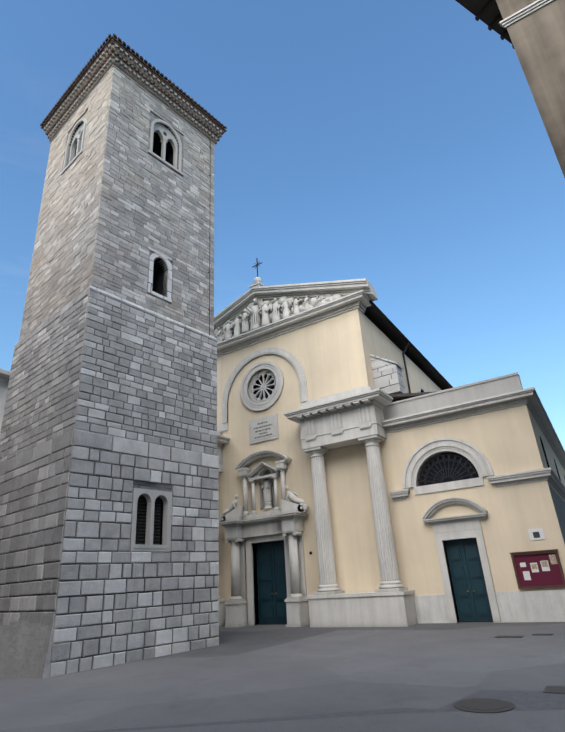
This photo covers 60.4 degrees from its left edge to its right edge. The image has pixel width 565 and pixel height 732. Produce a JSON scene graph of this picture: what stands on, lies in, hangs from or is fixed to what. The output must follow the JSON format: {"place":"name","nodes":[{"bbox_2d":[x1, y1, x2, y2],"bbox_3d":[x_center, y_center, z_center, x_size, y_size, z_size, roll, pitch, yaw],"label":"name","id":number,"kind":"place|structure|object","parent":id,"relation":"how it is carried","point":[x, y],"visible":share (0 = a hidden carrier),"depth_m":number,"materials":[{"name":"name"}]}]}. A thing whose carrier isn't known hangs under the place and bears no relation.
{"place":"outdoors","nodes":[
{"label":"outdoors","id":0,"kind":"place"},
{"bbox_2d":[252,258,261,276],"bbox_3d":[-1.374,-5.365,26.470,0.680,1.250,0.044,-17,-28,28],"label":"cross","id":1,"kind":"object","parent":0,"point":[257,264],"visible":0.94,"depth_m":26.53,"materials":[{"name":"black metal"}]},
{"bbox_2d":[0,622,564,731],"bbox_3d":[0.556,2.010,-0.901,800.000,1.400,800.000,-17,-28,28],"label":"ground","id":2,"kind":"structure","parent":0,"point":[258,671],"depth_m":8.11,"materials":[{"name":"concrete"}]},
{"bbox_2d":[0,369,9,433],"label":"white town house","id":3,"kind":"structure","parent":2,"relation":"on","point":[4,378],"depth_m":20.64,"materials":[{"name":"paint"}]},
{"bbox_2d":[0,449,216,678],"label":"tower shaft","id":4,"kind":"object","parent":2,"relation":"on","point":[25,648],"visible":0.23,"depth_m":12.08,"materials":[{"name":"grey stone"}]},
{"bbox_2d":[2,429,215,475],"bbox_3d":[-5.863,3.394,16.198,5.330,0.460,5.042,-22,-30,36],"label":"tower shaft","id":5,"kind":"object","parent":4,"relation":"on","point":[120,453],"visible":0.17,"depth_m":14.14,"materials":[{"name":"grey stone"}]},
{"bbox_2d":[0,287,216,462],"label":"tower blocks","id":6,"kind":"structure","parent":5,"relation":"on","point":[45,397],"depth_m":15.21,"materials":[{"name":"grey stone"}]},
{"bbox_2d":[19,67,213,340],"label":"tower blocks","id":7,"kind":"structure","parent":6,"relation":"on","point":[118,203],"depth_m":18.02,"materials":[{"name":"grey stone"}]},
{"bbox_2d":[60,118,86,175],"bbox_3d":[-8.255,-8.944,19.605,1.700,2.280,0.344,-22,-30,36],"label":"window frame","id":8,"kind":"object","parent":7,"relation":"attached to","point":[68,148],"visible":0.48,"depth_m":19.64,"materials":[{"name":"grey stone"}]},
{"bbox_2d":[68,123,83,163],"bbox_3d":[-8.211,-8.929,19.655,1.298,2.049,0.197,-22,-30,36],"label":"window tracery","id":9,"kind":"object","parent":8,"relation":"in","point":[77,135],"visible":0.4,"depth_m":19.93,"materials":[{"name":"grey stone"}]},
{"bbox_2d":[40,34,226,134],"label":"tower roof","id":10,"kind":"structure","parent":7,"relation":"on","point":[90,62],"depth_m":20.40,"materials":[{"name":"tile"}]},
{"bbox_2d":[43,39,224,145],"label":"tower cornice","id":11,"kind":"structure","parent":7,"relation":"on","point":[143,81],"depth_m":20.29,"materials":[{"name":"grey stone"}]},
{"bbox_2d":[147,253,171,302],"bbox_3d":[-4.426,-3.176,17.326,0.320,1.840,1.006,-22,-30,36],"label":"window frame","id":12,"kind":"object","parent":7,"relation":"attached to","point":[168,283],"visible":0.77,"depth_m":17.23,"materials":[{"name":"stone"}]},
{"bbox_2d":[148,119,182,175],"bbox_3d":[-4.812,-9.033,19.878,0.350,2.280,1.682,-22,-30,36],"label":"window frame","id":13,"kind":"object","parent":7,"relation":"attached to","point":[163,161],"visible":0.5,"depth_m":19.79,"materials":[{"name":"grey stone"}]},
{"bbox_2d":[153,124,177,167],"bbox_3d":[-4.874,-9.016,19.917,0.160,2.049,1.301,-22,-30,36],"label":"window tracery","id":14,"kind":"object","parent":13,"relation":"in","point":[164,132],"visible":0.71,"depth_m":20.12,"materials":[{"name":"grey stone"}]},
{"bbox_2d":[208,138,210,335],"bbox_3d":[-2.830,-1.672,18.409,0.200,21.400,0.079,-22,-30,36],"label":"tower lightning cable","id":15,"kind":"object","parent":7,"relation":"attached to","point":[209,259],"visible":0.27,"depth_m":19.12,"materials":[{"name":"grey metal"}]},
{"bbox_2d":[19,285,215,341],"bbox_3d":[-6.156,-0.939,18.096,5.330,0.140,5.130,-22,-30,36],"label":"string course","id":16,"kind":"object","parent":6,"relation":"on","point":[139,306],"visible":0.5,"depth_m":16.23,"materials":[{"name":"grey stone"}]},
{"bbox_2d":[0,429,218,475],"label":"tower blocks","id":17,"kind":"structure","parent":5,"relation":"attached to","point":[95,441],"depth_m":14.16,"materials":[{"name":"grey stone"}]},
{"bbox_2d":[25,286,214,448],"bbox_3d":[-6.031,1.112,17.180,5.240,4.520,5.045,-22,-30,36],"label":"joint","id":18,"kind":"object","parent":5,"relation":"on","point":[141,390],"visible":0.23,"depth_m":15.00,"materials":[{"name":"grey concrete"}]},
{"bbox_2d":[66,110,182,303],"bbox_3d":[-6.498,-5.534,20.066,5.060,10.000,5.063,-22,-30,36],"label":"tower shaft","id":19,"kind":"object","parent":18,"relation":"on","point":[159,277],"visible":0.1,"depth_m":19.62,"materials":[{"name":"grey stone"}]},
{"bbox_2d":[0,446,218,676],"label":"tower blocks","id":20,"kind":"structure","parent":4,"relation":"attached to","point":[195,532],"depth_m":12.91,"materials":[{"name":"grey stone"}]},
{"bbox_2d":[129,488,171,551],"bbox_3d":[-3.787,4.415,13.877,0.235,1.680,1.329,-22,-30,36],"label":"window frame","id":21,"kind":"object","parent":4,"relation":"on","point":[150,496],"visible":0.88,"depth_m":13.91,"materials":[{"name":"grey stone"}]},
{"bbox_2d":[135,495,161,544],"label":"window louvers","id":22,"kind":"object","parent":21,"relation":"in","point":[141,519],"visible":0.42,"depth_m":14.07,"materials":[{"name":"black wood"}]},
{"bbox_2d":[134,503,167,548],"bbox_3d":[-3.768,4.543,13.822,0.250,1.240,1.123,-22,-30,36],"label":"window sill","id":23,"kind":"structure","parent":21,"relation":"in","point":[150,546],"depth_m":13.53,"materials":[{"name":"grey stone"}]},
{"bbox_2d":[219,450,309,626],"bbox_3d":[-0.787,7.073,20.613,4.060,7.017,1.330,-17,-28,28],"label":"portal surround","id":24,"kind":"object","parent":2,"relation":"on","point":[274,525],"visible":0.96,"depth_m":20.46,"materials":[{"name":"stone"}]},
{"bbox_2d":[219,479,308,521],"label":"statues","id":25,"kind":"object","parent":24,"relation":"on","point":[233,512],"visible":0.96,"depth_m":21.34,"materials":[{"name":"grey stone"}]},
{"bbox_2d":[257,541,286,624],"bbox_3d":[-0.333,9.034,20.330,1.720,3.160,0.125,-17,-28,28],"label":"main door","id":26,"kind":"structure","parent":2,"relation":"on","point":[271,570],"depth_m":20.33,"materials":[{"name":"paint"}]},
{"bbox_2d":[217,386,417,626],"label":"giant church columns","id":27,"kind":"structure","parent":2,"relation":"on","point":[347,419],"depth_m":18.53,"materials":[{"name":"grey stone"}]},
{"bbox_2d":[85,690,564,731],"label":"foreground pavement strip","id":28,"kind":"object","parent":2,"relation":"on","point":[529,700],"depth_m":5.99,"materials":[{"name":"grey asphalt"}]},
{"bbox_2d":[453,634,564,712],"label":"manhole covers","id":29,"kind":"object","parent":28,"relation":"on","point":[482,705],"visible":1,"depth_m":6.04,"materials":[{"name":"grey metal"}]},
{"bbox_2d":[225,590,564,624],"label":"wall plinth","id":30,"kind":"structure","parent":2,"relation":"on","point":[535,606],"depth_m":15.18,"materials":[{"name":"white stone"}]},
{"bbox_2d":[445,538,492,621],"bbox_3d":[6.306,7.210,16.413,1.150,2.560,0.125,-17,-28,28],"label":"side door","id":31,"kind":"structure","parent":2,"relation":"on","point":[465,565],"depth_m":16.37,"materials":[{"name":"paint"}]},
{"bbox_2d":[390,437,564,622],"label":"church aisle ornaments","id":32,"kind":"object","parent":2,"relation":"on","point":[458,527],"visible":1,"depth_m":16.93},
{"bbox_2d":[363,314,440,392],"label":"side wall","id":33,"kind":"structure","parent":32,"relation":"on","point":[380,343],"depth_m":25.36,"materials":[{"name":"beige paint"}]},
{"bbox_2d":[369,354,405,393],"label":"church nave buttresses","id":34,"kind":"structure","parent":33,"relation":"attached to","point":[387,376],"depth_m":21.01,"materials":[{"name":"grey stone"}]},
{"bbox_2d":[363,305,449,389],"bbox_3d":[7.072,2.108,37.277,11.640,2.510,30.000,-17,-28,28],"label":"roof eave","id":35,"kind":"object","parent":33,"relation":"on","point":[381,323],"depth_m":27.25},
{"bbox_2d":[417,452,477,485],"bbox_3d":[5.991,3.737,17.876,2.260,1.142,0.030,-17,-28,28],"label":"church lunette grille","id":36,"kind":"object","parent":32,"relation":"attached to","point":[445,468],"visible":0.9,"depth_m":17.83,"materials":[{"name":"grey metal"}]},
{"bbox_2d":[419,453,478,485],"bbox_3d":[6.088,3.788,18.019,2.360,1.230,0.030,-17,-28,28],"label":"church lunette glass","id":37,"kind":"object","parent":32,"relation":"attached to","point":[459,466],"visible":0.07,"depth_m":18.00,"materials":[{"name":"grey glass"}]},
{"bbox_2d":[528,528,544,539],"bbox_3d":[8.126,5.385,15.547,0.430,0.340,0.023,-17,-28,28],"label":"wall sign","id":38,"kind":"object","parent":32,"relation":"attached to","point":[536,534],"visible":0.96,"depth_m":15.54,"materials":[{"name":"white"}]},
{"bbox_2d":[510,549,564,588],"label":"notice board","id":39,"kind":"object","parent":32,"relation":"attached to","point":[539,569],"visible":1,"depth_m":15.18,"materials":[{"name":"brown wood"}]},
{"bbox_3d":[7.582,8.319,34.737,10.800,15.300,30.000,-17,-28,28],"label":"church nave","id":40,"kind":"object","parent":2,"relation":"on","visible":0},
{"bbox_2d":[251,417,275,440],"bbox_3d":[-0.906,2.945,22.692,1.360,0.910,0.015,-17,-28,28],"label":"inscription plaque","id":41,"kind":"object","parent":40,"relation":"attached to","point":[271,420],"depth_m":22.68,"materials":[{"name":"grey stone"}]},
{"bbox_2d":[254,421,271,438],"bbox_3d":[-0.909,2.965,22.674,1.040,0.710,0.003,-17,-28,28],"label":"inscription lettering","id":42,"kind":"object","parent":41,"relation":"attached to","point":[263,430],"visible":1,"depth_m":22.66},
{"bbox_2d":[254,374,274,399],"bbox_3d":[-0.815,1.085,23.883,1.900,1.900,0.030,-17,-28,28],"label":"rose window glass","id":43,"kind":"object","parent":40,"relation":"attached to","point":[268,390],"depth_m":23.93,"materials":[{"name":"grey glass"}]},
{"bbox_2d":[214,293,342,342],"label":"relief sculptures","id":44,"kind":"object","parent":40,"relation":"attached to","point":[251,318],"visible":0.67,"depth_m":24.59},
{"bbox_2d":[369,300,453,392],"bbox_3d":[11.966,3.653,33.077,0.495,4.371,29.600,-17,-28,28],"label":"gutter and downpipe","id":45,"kind":"object","parent":40,"relation":"on","point":[382,314],"visible":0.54,"depth_m":25.99,"materials":[{"name":"black metal"}]},
{"bbox_2d":[0,0,564,449],"label":"sky","id":46,"kind":"structure","parent":0,"point":[404,147],"materials":[{"name":"blue"}]},
{"bbox_2d":[217,308,380,624],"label":"church facade wall","id":47,"kind":"structure","parent":0,"point":[331,354],"depth_m":21.59,"materials":[{"name":"beige paint"}]},
{"bbox_2d":[217,347,367,444],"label":"facade moldings","id":48,"kind":"structure","parent":47,"relation":"attached to","point":[252,402],"depth_m":23.66,"materials":[{"name":"grey stone"}]},
{"bbox_2d":[214,277,376,356],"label":"church pediment cornices","id":49,"kind":"object","parent":47,"relation":"attached to","point":[354,292],"visible":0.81,"depth_m":23.71,"materials":[{"name":"grey stone"}]},
{"bbox_2d":[221,293,377,334],"bbox_3d":[-1.047,-2.452,25.433,12.400,2.042,0.610,-17,-28,28],"label":"pediment recess","id":50,"kind":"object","parent":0,"point":[299,305],"depth_m":24.12,"materials":[{"name":"beige stone"}]},
{"bbox_2d":[388,391,436,401],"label":"roof","id":51,"kind":"structure","parent":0,"point":[398,397],"depth_m":20.09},
{"bbox_2d":[379,404,564,622],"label":"wall","id":52,"kind":"structure","parent":0,"point":[503,441],"depth_m":16.92,"materials":[{"name":"beige paint"}]},
{"bbox_2d":[381,372,564,469],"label":"cornice","id":53,"kind":"structure","parent":52,"relation":"attached to","point":[492,394],"depth_m":18.39,"materials":[{"name":"grey stone"}]},
{"bbox_2d":[496,0,564,177],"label":"building","id":54,"kind":"structure","parent":0,"point":[536,30],"depth_m":12.61,"materials":[{"name":"beige paint"}]},
{"bbox_2d":[455,0,513,48],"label":"building eaves","id":55,"kind":"object","parent":54,"relation":"attached to","point":[487,12],"visible":0.27,"depth_m":14.73,"materials":[{"name":"wood"}]},
{"bbox_2d":[529,410,564,501],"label":"side wall","id":56,"kind":"structure","parent":0,"point":[549,458],"depth_m":19.89,"materials":[{"name":"grey paint"}]},
{"bbox_2d":[548,484,564,543],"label":"wall","id":57,"kind":"structure","parent":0,"point":[559,504],"depth_m":16.71,"materials":[{"name":"grey paint"}]}
]}

